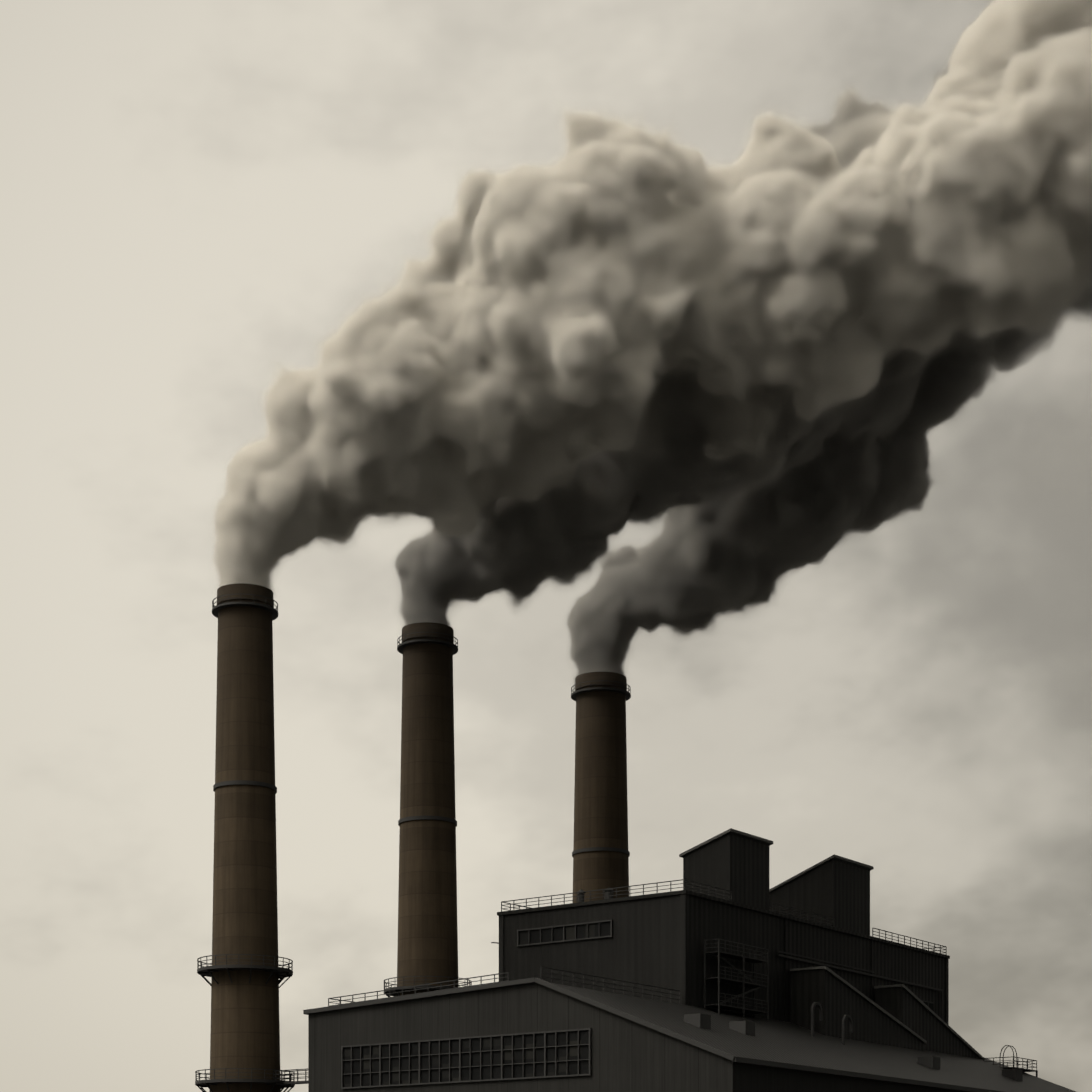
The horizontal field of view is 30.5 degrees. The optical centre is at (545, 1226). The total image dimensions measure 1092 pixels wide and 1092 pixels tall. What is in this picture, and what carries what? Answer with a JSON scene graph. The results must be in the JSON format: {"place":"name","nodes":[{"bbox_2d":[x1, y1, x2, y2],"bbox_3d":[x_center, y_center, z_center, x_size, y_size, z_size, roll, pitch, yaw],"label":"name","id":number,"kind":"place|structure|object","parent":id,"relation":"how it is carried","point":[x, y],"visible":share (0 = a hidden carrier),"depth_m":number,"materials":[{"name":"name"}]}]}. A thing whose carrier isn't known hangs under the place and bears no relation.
{"place":"outdoors","nodes":[
{"label":"outdoors","id":0,"kind":"place"},
{"bbox_2d":[209,583,280,1091],"bbox_3d":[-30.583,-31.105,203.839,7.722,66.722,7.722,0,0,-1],"label":"chimney","id":1,"kind":"object","parent":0,"point":[245,1028],"visible":0.98,"depth_m":201.15,"materials":[{"name":"concrete"}]},
{"bbox_2d":[397,622,458,995],"bbox_3d":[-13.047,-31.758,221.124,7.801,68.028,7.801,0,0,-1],"label":"chimney","id":2,"kind":"object","parent":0,"point":[427,923],"visible":0.79,"depth_m":218.48,"materials":[{"name":"concrete"}]},
{"bbox_2d":[0,0,1091,1091],"label":"sky","id":3,"kind":"structure","parent":0,"point":[730,360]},
{"bbox_2d":[572,672,628,902],"bbox_3d":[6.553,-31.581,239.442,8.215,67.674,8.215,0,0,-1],"label":"chimney","id":4,"kind":"object","parent":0,"point":[600,806],"visible":0.44,"depth_m":236.70,"materials":[{"name":"concrete"}]},
{"label":"ground","id":5,"kind":"structure","parent":0,"visible":0},
{"bbox_2d":[195,593,294,1091],"bbox_3d":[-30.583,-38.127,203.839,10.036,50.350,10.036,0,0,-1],"label":"chimney fittings","id":6,"kind":"object","parent":5,"relation":"on","point":[207,971],"visible":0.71,"depth_m":200.75,"materials":[{"name":"black metal"}]},
{"bbox_2d":[273,1068,307,1084],"bbox_3d":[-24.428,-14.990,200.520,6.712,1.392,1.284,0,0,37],"label":"railing","id":7,"kind":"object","parent":6,"relation":"attached to","point":[297,1081],"visible":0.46,"depth_m":200.65,"materials":[{"name":"metal"}]},
{"bbox_2d":[384,632,471,996],"bbox_3d":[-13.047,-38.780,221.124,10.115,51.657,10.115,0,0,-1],"label":"chimney fittings","id":8,"kind":"object","parent":5,"relation":"on","point":[401,646],"visible":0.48,"depth_m":218.20,"materials":[{"name":"black metal"}]},
{"bbox_2d":[571,680,630,856],"bbox_3d":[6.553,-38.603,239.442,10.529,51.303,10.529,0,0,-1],"label":"chimney fittings","id":9,"kind":"object","parent":5,"relation":"on","point":[627,694],"visible":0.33,"depth_m":236.63,"materials":[{"name":"black metal"}]},
{"bbox_2d":[308,982,1075,1091],"bbox_3d":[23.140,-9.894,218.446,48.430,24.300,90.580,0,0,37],"label":"hall","id":10,"kind":"structure","parent":5,"relation":"on","point":[628,1055],"depth_m":184.03,"materials":[{"name":"grey metal"}]},
{"bbox_2d":[341,1028,591,1088],"bbox_3d":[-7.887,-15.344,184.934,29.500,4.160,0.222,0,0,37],"label":"hall window frame","id":11,"kind":"object","parent":10,"relation":"attached to","point":[502,1064],"visible":1,"depth_m":184.21,"materials":[{"name":"grey metal"}]},
{"bbox_2d":[344,1030,588,1086],"bbox_3d":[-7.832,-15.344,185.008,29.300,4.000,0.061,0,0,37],"label":"window panes","id":12,"kind":"structure","parent":11,"relation":"in","point":[561,1054],"depth_m":184.40,"materials":[{"name":"black glass"}]},
{"bbox_2d":[303,977,1002,1091],"bbox_3d":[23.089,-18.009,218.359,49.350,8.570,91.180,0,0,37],"label":"hall eaves trim","id":13,"kind":"structure","parent":10,"relation":"attached to","point":[735,1059],"depth_m":181.18,"materials":[{"name":"metal"}]},
{"bbox_2d":[328,879,1037,1076],"bbox_3d":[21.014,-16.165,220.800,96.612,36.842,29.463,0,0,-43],"label":"steel work","id":14,"kind":"object","parent":10,"relation":"on","point":[743,983],"visible":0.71,"depth_m":206.00,"materials":[{"name":"grey metal"}]},
{"bbox_2d":[578,889,1022,1081],"bbox_3d":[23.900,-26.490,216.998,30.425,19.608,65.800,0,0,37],"label":"roof vents","id":15,"kind":"object","parent":10,"relation":"on","point":[700,1020],"visible":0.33,"depth_m":190.76,"materials":[{"name":"metal"}]},
{"bbox_2d":[791,969,923,1050],"bbox_3d":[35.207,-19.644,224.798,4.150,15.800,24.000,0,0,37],"label":"gallery","id":16,"kind":"object","parent":10,"relation":"on","point":[835,998],"visible":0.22,"depth_m":216.41,"materials":[{"name":"black metal"}]},
{"bbox_2d":[790,966,926,1043],"bbox_3d":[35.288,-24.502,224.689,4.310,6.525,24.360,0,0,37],"label":"gallery flashing","id":17,"kind":"object","parent":16,"relation":"attached to","point":[862,995],"visible":0.93,"depth_m":220.78,"materials":[{"name":"grey metal"}]},
{"bbox_2d":[874,987,978,1057],"bbox_3d":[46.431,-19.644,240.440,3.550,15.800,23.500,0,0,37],"label":"gallery","id":18,"kind":"object","parent":10,"relation":"on","point":[904,1007],"visible":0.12,"depth_m":233.72,"materials":[{"name":"black metal"}]},
{"bbox_2d":[921,1000,933,1011],"bbox_3d":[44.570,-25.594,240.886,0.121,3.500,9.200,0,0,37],"label":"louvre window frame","id":19,"kind":"object","parent":18,"relation":"attached to","point":[928,1003],"visible":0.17,"depth_m":243.39,"materials":[{"name":"black metal"}]},
{"bbox_2d":[874,984,985,1059],"bbox_3d":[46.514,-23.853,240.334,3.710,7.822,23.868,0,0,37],"label":"gallery flashing","id":20,"kind":"object","parent":18,"relation":"attached to","point":[935,1015],"visible":0.79,"depth_m":236.29,"materials":[{"name":"grey metal"}]},
{"bbox_2d":[497,890,949,1024],"bbox_3d":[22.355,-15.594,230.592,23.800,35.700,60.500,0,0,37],"label":"tall block","id":21,"kind":"structure","parent":5,"relation":"on","point":[657,939],"depth_m":208.24,"materials":[{"name":"black metal"}]},
{"bbox_2d":[517,919,612,946],"bbox_3d":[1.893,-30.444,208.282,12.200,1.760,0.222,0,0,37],"label":"window frame","id":22,"kind":"object","parent":21,"relation":"attached to","point":[588,937],"visible":1,"depth_m":207.90,"materials":[{"name":"metal"}]},
{"bbox_2d":[519,921,609,944],"bbox_3d":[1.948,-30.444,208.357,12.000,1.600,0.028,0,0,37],"label":"window panes","id":23,"kind":"structure","parent":22,"relation":"in","point":[558,933],"depth_m":208.51,"materials":[{"name":"black glass"}]},
{"bbox_2d":[683,833,768,909],"bbox_3d":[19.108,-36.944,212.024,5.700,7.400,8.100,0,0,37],"label":"plant room","id":24,"kind":"object","parent":21,"relation":"on","point":[737,866],"visible":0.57,"depth_m":209.12,"materials":[{"name":"black metal"}]},
{"bbox_2d":[679,828,772,857],"bbox_3d":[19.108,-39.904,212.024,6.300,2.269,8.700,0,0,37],"label":"roof","id":25,"kind":"structure","parent":24,"relation":"on","point":[742,834],"depth_m":209.09,"materials":[{"name":"grey metal"}]},
{"bbox_2d":[769,859,869,935],"bbox_3d":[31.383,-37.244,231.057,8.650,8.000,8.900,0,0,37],"label":"plant room","id":26,"kind":"object","parent":21,"relation":"on","point":[838,891],"visible":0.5,"depth_m":227.26,"materials":[{"name":"black metal"}]},
{"bbox_2d":[769,854,873,892],"bbox_3d":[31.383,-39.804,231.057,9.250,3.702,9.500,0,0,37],"label":"roof","id":27,"kind":"structure","parent":26,"relation":"on","point":[852,862],"depth_m":227.43,"materials":[{"name":"grey metal"}]}
]}

